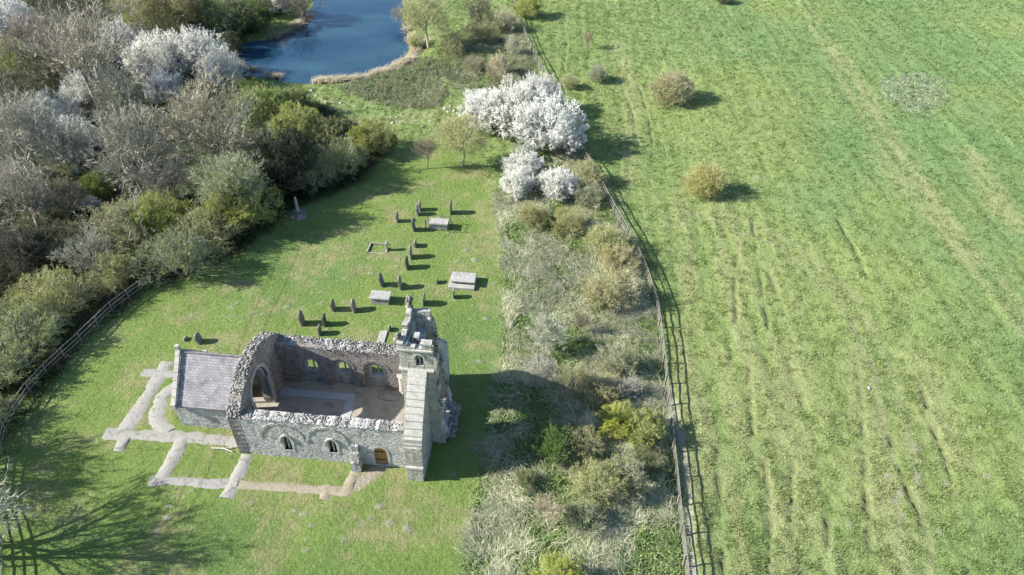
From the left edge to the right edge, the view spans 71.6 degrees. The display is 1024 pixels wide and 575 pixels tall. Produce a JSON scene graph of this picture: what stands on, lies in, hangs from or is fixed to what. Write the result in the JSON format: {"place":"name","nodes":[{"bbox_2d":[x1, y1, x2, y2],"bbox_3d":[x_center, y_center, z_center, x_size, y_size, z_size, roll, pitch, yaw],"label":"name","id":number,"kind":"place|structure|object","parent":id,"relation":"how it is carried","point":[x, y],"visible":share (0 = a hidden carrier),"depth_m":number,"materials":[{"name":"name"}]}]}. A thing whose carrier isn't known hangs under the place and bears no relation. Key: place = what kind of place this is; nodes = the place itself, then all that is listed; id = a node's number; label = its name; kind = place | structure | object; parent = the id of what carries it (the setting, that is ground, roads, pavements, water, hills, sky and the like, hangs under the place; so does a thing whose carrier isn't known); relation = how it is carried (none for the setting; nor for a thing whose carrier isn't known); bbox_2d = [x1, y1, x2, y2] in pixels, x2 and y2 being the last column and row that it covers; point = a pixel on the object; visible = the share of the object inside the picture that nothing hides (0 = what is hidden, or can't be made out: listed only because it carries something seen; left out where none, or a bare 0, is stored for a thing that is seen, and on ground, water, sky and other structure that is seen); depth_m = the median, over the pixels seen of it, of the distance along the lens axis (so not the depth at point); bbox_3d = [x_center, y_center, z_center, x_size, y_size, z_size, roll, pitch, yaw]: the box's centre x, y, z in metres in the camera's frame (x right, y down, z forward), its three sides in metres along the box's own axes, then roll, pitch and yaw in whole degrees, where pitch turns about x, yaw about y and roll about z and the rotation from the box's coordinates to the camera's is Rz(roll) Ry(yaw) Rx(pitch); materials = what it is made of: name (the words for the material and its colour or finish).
{"place":"outdoors","nodes":[
{"label":"outdoors","id":0,"kind":"place"},
{"bbox_2d":[227,0,408,83],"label":"pond water","id":1,"kind":"structure","parent":0,"point":[344,37],"depth_m":116.12,"materials":[{"name":"blue liquid"}]},
{"bbox_2d":[0,0,1023,574],"bbox_3d":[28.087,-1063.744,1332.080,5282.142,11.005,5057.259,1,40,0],"label":"ground","id":2,"kind":"structure","parent":0,"point":[278,282],"depth_m":64.36,"materials":[{"name":"green plant"}]},
{"bbox_2d":[0,0,36,35],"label":"blackthorn bush","id":3,"kind":"object","parent":2,"relation":"on","point":[11,3],"visible":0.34,"depth_m":117.24,"materials":[{"name":"white plant"}]},
{"bbox_2d":[0,456,38,539],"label":"bare tree","id":4,"kind":"object","parent":2,"relation":"on","point":[3,504],"visible":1,"depth_m":44.47,"materials":[{"name":"grey plant"}]},
{"bbox_2d":[0,326,41,394],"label":"budding bush","id":5,"kind":"object","parent":2,"relation":"on","point":[11,356],"visible":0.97,"depth_m":57.29,"materials":[{"name":"green plant"}]},
{"bbox_2d":[0,31,53,76],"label":"budding bush","id":6,"kind":"object","parent":2,"relation":"on","point":[3,65],"visible":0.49,"depth_m":102.58,"materials":[{"name":"green plant"}]},
{"bbox_2d":[0,149,60,227],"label":"bare tree","id":7,"kind":"object","parent":2,"relation":"on","point":[7,181],"visible":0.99,"depth_m":73.04,"materials":[{"name":"grey plant"}]},
{"bbox_2d":[0,215,62,293],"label":"budding bush","id":8,"kind":"object","parent":2,"relation":"on","point":[24,236],"visible":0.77,"depth_m":66.82,"materials":[{"name":"green plant"}]},
{"bbox_2d":[0,83,72,186],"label":"bare tree","id":9,"kind":"object","parent":2,"relation":"on","point":[17,126],"visible":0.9,"depth_m":79.20,"materials":[{"name":"grey plant"}]},
{"bbox_2d":[0,295,74,364],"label":"budding bush","id":10,"kind":"object","parent":2,"relation":"on","point":[48,332],"visible":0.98,"depth_m":60.11,"materials":[{"name":"green plant"}]},
{"bbox_2d":[6,58,74,99],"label":"budding bush","id":11,"kind":"object","parent":2,"relation":"on","point":[53,74],"visible":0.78,"depth_m":97.71,"materials":[{"name":"brown plant"}]},
{"bbox_2d":[0,0,81,71],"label":"bare tree","id":12,"kind":"object","parent":2,"relation":"on","point":[17,25],"visible":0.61,"depth_m":101.51,"materials":[{"name":"grey plant"}]},
{"bbox_2d":[9,87,85,142],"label":"blackthorn bush","id":13,"kind":"object","parent":2,"relation":"on","point":[56,105],"visible":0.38,"depth_m":89.93,"materials":[{"name":"white plant"}]},
{"bbox_2d":[3,261,95,337],"bbox_3d":[-41.288,0.750,63.271,7.369,5.247,8.099,-7,41,-10],"label":"budding bush","id":14,"kind":"object","parent":2,"relation":"on","point":[52,284],"visible":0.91,"depth_m":62.88,"materials":[{"name":"green plant"}]},
{"bbox_2d":[21,173,90,222],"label":"budding bush","id":15,"kind":"object","parent":2,"relation":"on","point":[65,188],"visible":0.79,"depth_m":75.53,"materials":[{"name":"green plant"}]},
{"bbox_2d":[12,105,105,176],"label":"bare tree","id":16,"kind":"object","parent":2,"relation":"on","point":[63,148],"visible":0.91,"depth_m":80.27,"materials":[{"name":"grey plant"}]},
{"bbox_2d":[18,215,104,275],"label":"budding bush","id":17,"kind":"object","parent":2,"relation":"on","point":[66,231],"visible":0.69,"depth_m":68.21,"materials":[{"name":"green plant"}]},
{"bbox_2d":[0,277,147,451],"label":"post and rail fence","id":18,"kind":"object","parent":2,"relation":"on","point":[45,370],"visible":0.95,"depth_m":59.84,"materials":[{"name":"wood"}]},
{"bbox_2d":[50,113,103,162],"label":"blackthorn bush","id":19,"kind":"object","parent":2,"relation":"on","point":[94,133],"visible":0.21,"depth_m":85.49,"materials":[{"name":"white plant"}]},
{"bbox_2d":[5,0,152,108],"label":"bare tree","id":20,"kind":"object","parent":2,"relation":"on","point":[78,52],"visible":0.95,"depth_m":90.57,"materials":[{"name":"grey plant"}]},
{"bbox_2d":[46,223,119,280],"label":"bare tree","id":21,"kind":"object","parent":2,"relation":"on","point":[84,249],"visible":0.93,"depth_m":66.76,"materials":[{"name":"grey plant"}]},
{"bbox_2d":[58,67,108,103],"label":"blackthorn bush","id":22,"kind":"object","parent":2,"relation":"on","point":[75,91],"visible":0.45,"depth_m":96.51,"materials":[{"name":"white plant"}]},
{"bbox_2d":[78,168,117,199],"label":"leafy bush","id":23,"kind":"object","parent":2,"relation":"on","point":[93,180],"visible":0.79,"depth_m":78.77,"materials":[{"name":"green plant"}]},
{"bbox_2d":[75,248,141,297],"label":"budding bush","id":24,"kind":"object","parent":2,"relation":"on","point":[120,272],"visible":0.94,"depth_m":66.13,"materials":[{"name":"green plant"}]},
{"bbox_2d":[68,189,163,264],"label":"budding bush","id":25,"kind":"object","parent":2,"relation":"on","point":[118,219],"visible":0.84,"depth_m":69.35,"materials":[{"name":"green plant"}]},
{"bbox_2d":[81,63,154,124],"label":"bare tree","id":26,"kind":"object","parent":2,"relation":"on","point":[121,91],"visible":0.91,"depth_m":88.64,"materials":[{"name":"grey plant"}]},
{"bbox_2d":[93,14,144,61],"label":"blackthorn bush","id":27,"kind":"object","parent":2,"relation":"on","point":[130,39],"visible":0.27,"depth_m":106.87,"materials":[{"name":"white plant"}]},
{"bbox_2d":[62,94,185,207],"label":"bare tree","id":28,"kind":"object","parent":2,"relation":"on","point":[111,128],"visible":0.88,"depth_m":74.66,"materials":[{"name":"grey plant"}]},
{"bbox_2d":[107,0,165,31],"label":"olive green tree","id":29,"kind":"object","parent":2,"relation":"on","point":[137,11],"visible":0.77,"depth_m":110.84,"materials":[{"name":"green plant"}]},
{"bbox_2d":[116,26,191,85],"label":"blackthorn bush","id":30,"kind":"object","parent":2,"relation":"on","point":[148,50],"visible":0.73,"depth_m":100.66,"materials":[{"name":"white plant"}]},
{"bbox_2d":[121,185,194,248],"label":"leafy bush","id":31,"kind":"object","parent":2,"relation":"on","point":[167,212],"visible":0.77,"depth_m":71.00,"materials":[{"name":"green plant"}]},
{"bbox_2d":[124,149,199,211],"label":"bare tree","id":32,"kind":"object","parent":2,"relation":"on","point":[183,171],"visible":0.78,"depth_m":74.91,"materials":[{"name":"grey plant"}]},
{"bbox_2d":[141,67,184,103],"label":"blackthorn bush","id":33,"kind":"object","parent":2,"relation":"on","point":[162,86],"visible":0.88,"depth_m":96.59,"materials":[{"name":"white plant"}]},
{"bbox_2d":[135,0,203,37],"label":"olive green tree","id":34,"kind":"object","parent":2,"relation":"on","point":[183,5],"visible":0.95,"depth_m":111.87,"materials":[{"name":"green plant"}]},
{"bbox_2d":[102,361,252,498],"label":"footpath","id":35,"kind":"structure","parent":2,"relation":"on","point":[123,434],"depth_m":54.08,"materials":[{"name":"stone"}]},
{"bbox_2d":[124,223,230,287],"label":"budding bush","id":36,"kind":"object","parent":2,"relation":"on","point":[175,260],"visible":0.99,"depth_m":67.12,"materials":[{"name":"green plant"}]},
{"bbox_2d":[152,23,229,78],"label":"blackthorn bush","id":37,"kind":"object","parent":2,"relation":"on","point":[190,48],"visible":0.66,"depth_m":101.52,"materials":[{"name":"white plant"}]},
{"bbox_2d":[0,0,384,442],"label":"undergrowth","id":38,"kind":"object","parent":2,"relation":"on","point":[87,108],"visible":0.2,"depth_m":79.85,"materials":[{"name":"plant"}]},
{"bbox_2d":[139,57,263,182],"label":"bare tree","id":39,"kind":"object","parent":2,"relation":"on","point":[178,114],"visible":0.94,"depth_m":77.45,"materials":[{"name":"grey plant"}]},
{"bbox_2d":[166,199,244,263],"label":"budding bush","id":40,"kind":"object","parent":2,"relation":"on","point":[202,229],"visible":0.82,"depth_m":70.65,"materials":[{"name":"green plant"}]},
{"bbox_2d":[191,43,248,89],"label":"blackthorn bush","id":41,"kind":"object","parent":2,"relation":"on","point":[227,66],"visible":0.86,"depth_m":99.99,"materials":[{"name":"white plant"}]},
{"bbox_2d":[191,0,257,34],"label":"leafy bush","id":42,"kind":"object","parent":2,"relation":"on","point":[212,12],"visible":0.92,"depth_m":114.76,"materials":[{"name":"green plant"}]},
{"bbox_2d":[182,147,274,220],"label":"olive green tree","id":43,"kind":"object","parent":2,"relation":"on","point":[225,167],"visible":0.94,"depth_m":71.73,"materials":[{"name":"green plant"}]},
{"bbox_2d":[214,29,247,56],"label":"leafy bush","id":44,"kind":"object","parent":2,"relation":"on","point":[234,41],"visible":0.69,"depth_m":110.93,"materials":[{"name":"green plant"}]},
{"bbox_2d":[200,166,286,239],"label":"leafy bush","id":45,"kind":"object","parent":2,"relation":"on","point":[249,212],"visible":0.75,"depth_m":72.22,"materials":[{"name":"green plant"}]},
{"bbox_2d":[215,80,292,134],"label":"leafy bush","id":46,"kind":"object","parent":2,"relation":"on","point":[269,102],"visible":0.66,"depth_m":89.05,"materials":[{"name":"green plant"}]},
{"bbox_2d":[232,0,276,30],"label":"leafy bush","id":47,"kind":"object","parent":2,"relation":"on","point":[263,12],"visible":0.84,"depth_m":117.41,"materials":[{"name":"green plant"}]},
{"bbox_2d":[224,119,288,169],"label":"budding bush","id":48,"kind":"object","parent":2,"relation":"on","point":[258,157],"visible":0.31,"depth_m":82.60,"materials":[{"name":"green plant"}]},
{"bbox_2d":[249,159,287,208],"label":"yew tree","id":49,"kind":"object","parent":2,"relation":"on","point":[269,171],"visible":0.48,"depth_m":76.30,"materials":[{"name":"green plant"}]},
{"bbox_2d":[252,119,320,197],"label":"yew tree","id":50,"kind":"object","parent":2,"relation":"on","point":[287,159],"visible":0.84,"depth_m":77.50,"materials":[{"name":"green plant"}]},
{"bbox_2d":[265,100,325,145],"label":"leafy bush","id":51,"kind":"object","parent":2,"relation":"on","point":[299,116],"visible":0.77,"depth_m":87.01,"materials":[{"name":"green plant"}]},
{"bbox_2d":[236,471,359,500],"bbox_3d":[-15.378,14.189,51.139,8.745,0.141,2.559,1,40,0],"label":"footing","id":52,"kind":"object","parent":2,"relation":"on","point":[325,491],"visible":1,"depth_m":50.88,"materials":[{"name":"stone"}]},
{"bbox_2d":[278,82,319,110],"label":"leafy bush","id":53,"kind":"object","parent":2,"relation":"on","point":[302,98],"visible":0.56,"depth_m":93.52,"materials":[{"name":"green plant"}]},
{"bbox_2d":[287,150,341,193],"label":"budding bush","id":54,"kind":"object","parent":2,"relation":"on","point":[307,176],"visible":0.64,"depth_m":79.30,"materials":[{"name":"green plant"}]},
{"bbox_2d":[170,295,460,481],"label":"ruined church","id":55,"kind":"structure","parent":2,"relation":"on","point":[270,393],"depth_m":53.06,"materials":[{"name":"stone"}]},
{"bbox_2d":[304,112,346,147],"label":"budding bush","id":56,"kind":"object","parent":2,"relation":"on","point":[328,127],"visible":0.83,"depth_m":87.66,"materials":[{"name":"green plant"}]},
{"bbox_2d":[234,13,433,84],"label":"reeds","id":57,"kind":"object","parent":2,"relation":"on","point":[296,25],"visible":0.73,"depth_m":109.03,"materials":[{"name":"plant"}]},
{"bbox_2d":[309,131,364,182],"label":"budding bush","id":58,"kind":"object","parent":2,"relation":"on","point":[348,157],"visible":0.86,"depth_m":81.34,"materials":[{"name":"green plant"}]},
{"bbox_2d":[343,115,397,155],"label":"leafy bush","id":59,"kind":"object","parent":2,"relation":"on","point":[362,135],"visible":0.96,"depth_m":85.90,"materials":[{"name":"green plant"}]},
{"bbox_2d":[397,0,457,48],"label":"olive green tree","id":60,"kind":"object","parent":2,"relation":"on","point":[422,13],"visible":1,"depth_m":110.26,"materials":[{"name":"green plant"}]},
{"bbox_2d":[337,17,544,109],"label":"rank grass","id":61,"kind":"structure","parent":2,"relation":"on","point":[448,75],"depth_m":105.52,"materials":[{"name":"plant"}]},
{"bbox_2d":[428,112,493,166],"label":"olive green tree","id":62,"kind":"object","parent":2,"relation":"on","point":[454,123],"visible":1,"depth_m":82.87,"materials":[{"name":"green plant"}]},
{"bbox_2d":[448,272,476,290],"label":"chest tomb","id":63,"kind":"object","parent":2,"relation":"on","point":[462,281],"visible":1,"depth_m":68.13,"materials":[{"name":"stone"}]},
{"bbox_2d":[456,86,513,133],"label":"blackthorn bush","id":64,"kind":"object","parent":2,"relation":"on","point":[472,98],"visible":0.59,"depth_m":90.61,"materials":[{"name":"white plant"}]},
{"bbox_2d":[484,50,513,79],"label":"budding bush","id":65,"kind":"object","parent":2,"relation":"on","point":[501,63],"visible":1,"depth_m":104.51,"materials":[{"name":"beige plant"}]},
{"bbox_2d":[483,2,521,32],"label":"budding bush","id":66,"kind":"object","parent":2,"relation":"on","point":[499,17],"visible":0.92,"depth_m":118.83,"materials":[{"name":"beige plant"}]},
{"bbox_2d":[474,73,548,140],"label":"blackthorn bush","id":67,"kind":"object","parent":2,"relation":"on","point":[517,95],"visible":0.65,"depth_m":89.44,"materials":[{"name":"white plant"}]},
{"bbox_2d":[499,166,536,201],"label":"blackthorn bush","id":68,"kind":"object","parent":2,"relation":"on","point":[513,180],"visible":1,"depth_m":79.53,"materials":[{"name":"white plant"}]},
{"bbox_2d":[500,145,546,185],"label":"blackthorn bush","id":69,"kind":"object","parent":2,"relation":"on","point":[531,162],"visible":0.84,"depth_m":81.86,"materials":[{"name":"white plant"}]},
{"bbox_2d":[512,0,542,18],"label":"leafy bush","id":70,"kind":"object","parent":2,"relation":"on","point":[529,7],"visible":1,"depth_m":123.86,"materials":[{"name":"green plant"}]},
{"bbox_2d":[515,197,550,231],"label":"budding bush","id":71,"kind":"object","parent":2,"relation":"on","point":[529,211],"visible":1,"depth_m":75.39,"materials":[{"name":"beige plant"}]},
{"bbox_2d":[507,69,564,112],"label":"blackthorn bush","id":72,"kind":"object","parent":2,"relation":"on","point":[539,82],"visible":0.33,"depth_m":94.13,"materials":[{"name":"white plant"}]},
{"bbox_2d":[517,349,558,390],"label":"bush","id":73,"kind":"object","parent":2,"relation":"on","point":[547,369],"visible":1,"depth_m":57.61,"materials":[{"name":"grey plant"}]},
{"bbox_2d":[523,306,570,358],"bbox_3d":[2.841,3.936,60.453,4.038,4.571,4.635,-29,48,-31],"label":"bush","id":74,"kind":"object","parent":2,"relation":"on","point":[548,326],"visible":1,"depth_m":60.03,"materials":[{"name":"grey plant"}]},
{"bbox_2d":[507,87,589,157],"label":"blackthorn bush","id":75,"kind":"object","parent":2,"relation":"on","point":[565,131],"visible":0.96,"depth_m":86.27,"materials":[{"name":"white plant"}]},
{"bbox_2d":[531,491,569,530],"bbox_3d":[2.423,15.218,47.856,3.019,3.401,2.874,16,42,17],"label":"bare tree","id":76,"kind":"object","parent":2,"relation":"on","point":[546,509],"visible":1,"depth_m":47.46,"materials":[{"name":"beige plant"}]},
{"bbox_2d":[530,419,578,468],"bbox_3d":[3.357,11.334,52.920,3.489,2.939,4.003,26,46,26],"label":"holly bush","id":77,"kind":"object","parent":2,"relation":"on","point":[550,438],"visible":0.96,"depth_m":52.29,"materials":[{"name":"green plant"}]},
{"bbox_2d":[536,165,580,201],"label":"blackthorn bush","id":78,"kind":"object","parent":2,"relation":"on","point":[557,181],"visible":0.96,"depth_m":79.08,"materials":[{"name":"white plant"}]},
{"bbox_2d":[530,548,588,574],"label":"leafy bush","id":79,"kind":"object","parent":2,"relation":"on","point":[550,562],"visible":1,"depth_m":44.95,"materials":[{"name":"green plant"}]},
{"bbox_2d":[548,202,588,239],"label":"budding bush","id":80,"kind":"object","parent":2,"relation":"on","point":[564,215],"visible":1,"depth_m":74.55,"materials":[{"name":"green plant"}]},
{"bbox_2d":[452,148,685,574],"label":"dead grass","id":81,"kind":"structure","parent":2,"relation":"on","point":[514,366],"depth_m":57.03,"materials":[{"name":"plant"}]},
{"bbox_2d":[456,150,688,574],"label":"nettle growth","id":82,"kind":"object","parent":2,"relation":"on","point":[648,552],"visible":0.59,"depth_m":56.03,"materials":[{"name":"plant"}]},
{"bbox_2d":[557,359,593,394],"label":"bush","id":83,"kind":"object","parent":2,"relation":"on","point":[577,371],"visible":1,"depth_m":57.10,"materials":[{"name":"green plant"}]},
{"bbox_2d":[560,424,605,466],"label":"budding bush","id":84,"kind":"object","parent":2,"relation":"on","point":[592,438],"visible":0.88,"depth_m":52.91,"materials":[{"name":"green plant"}]},
{"bbox_2d":[562,498,610,542],"bbox_3d":[4.965,15.597,48.054,3.598,2.736,3.009,4,40,3],"label":"budding bush","id":85,"kind":"object","parent":2,"relation":"on","point":[578,512],"visible":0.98,"depth_m":48.17,"materials":[{"name":"green plant"}]},
{"bbox_2d":[570,182,603,209],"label":"budding bush","id":86,"kind":"object","parent":2,"relation":"on","point":[582,196],"visible":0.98,"depth_m":78.73,"materials":[{"name":"green plant"}]},
{"bbox_2d":[568,154,608,188],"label":"budding bush","id":87,"kind":"object","parent":2,"relation":"on","point":[589,166],"visible":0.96,"depth_m":81.68,"materials":[{"name":"green plant"}]},
{"bbox_2d":[571,370,622,408],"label":"budding bush","id":88,"kind":"object","parent":2,"relation":"on","point":[608,391],"visible":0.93,"depth_m":56.69,"materials":[{"name":"green plant"}]},
{"bbox_2d":[568,455,631,521],"bbox_3d":[6.080,13.584,49.833,4.541,3.832,5.249,30,48,30],"label":"budding bush","id":89,"kind":"object","parent":2,"relation":"on","point":[599,471],"visible":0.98,"depth_m":49.42,"materials":[{"name":"green plant"}]},
{"bbox_2d":[514,0,689,574],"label":"post and rail fence","id":90,"kind":"object","parent":2,"relation":"on","point":[673,448],"visible":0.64,"depth_m":61.38,"materials":[{"name":"wood"}]},
{"bbox_2d":[576,219,631,258],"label":"budding bush","id":91,"kind":"object","parent":2,"relation":"on","point":[596,232],"visible":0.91,"depth_m":71.78,"materials":[{"name":"green plant"}]},
{"bbox_2d":[581,258,640,314],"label":"budding bush","id":92,"kind":"object","parent":2,"relation":"on","point":[616,283],"visible":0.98,"depth_m":65.31,"materials":[{"name":"green plant"}]},
{"bbox_2d":[588,338,640,377],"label":"budding bush","id":93,"kind":"object","parent":2,"relation":"on","point":[621,356],"visible":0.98,"depth_m":59.05,"materials":[{"name":"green plant"}]},
{"bbox_2d":[591,398,642,442],"bbox_3d":[8.118,10.188,54.588,4.309,3.029,3.829,-19,44,-23],"label":"leafy bush","id":94,"kind":"object","parent":2,"relation":"on","point":[611,421],"visible":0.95,"depth_m":54.03,"materials":[{"name":"green plant"}]},
{"bbox_2d":[598,241,642,279],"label":"budding bush","id":95,"kind":"object","parent":2,"relation":"on","point":[621,255],"visible":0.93,"depth_m":69.70,"materials":[{"name":"beige plant"}]},
{"bbox_2d":[600,446,657,510],"bbox_3d":[8.097,13.404,50.233,4.107,3.460,4.729,-11,42,-14],"label":"budding bush","id":96,"kind":"object","parent":2,"relation":"on","point":[631,467],"visible":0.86,"depth_m":50.19,"materials":[{"name":"green plant"}]},
{"bbox_2d":[621,407,670,453],"bbox_3d":[10.136,10.678,53.954,4.223,3.004,3.924,5,40,5],"label":"leafy bush","id":97,"kind":"object","parent":2,"relation":"on","point":[655,429],"visible":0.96,"depth_m":53.50,"materials":[{"name":"green plant"}]},
{"bbox_2d":[629,438,670,477],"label":"budding bush","id":98,"kind":"object","parent":2,"relation":"on","point":[657,464],"visible":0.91,"depth_m":52.06,"materials":[{"name":"green plant"}]},
{"bbox_2d":[646,66,698,108],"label":"hawthorn bush","id":99,"kind":"object","parent":2,"relation":"on","point":[665,84],"visible":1,"depth_m":97.41,"materials":[{"name":"yellow plant"}]},
{"bbox_2d":[681,160,729,201],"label":"hawthorn bush","id":100,"kind":"object","parent":2,"relation":"on","point":[715,183],"visible":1,"depth_m":79.41,"materials":[{"name":"yellow plant"}]},
{"bbox_2d":[877,71,951,115],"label":"thistle patch","id":101,"kind":"object","parent":2,"relation":"on","point":[922,89],"visible":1,"depth_m":99.16,"materials":[{"name":"plant"}]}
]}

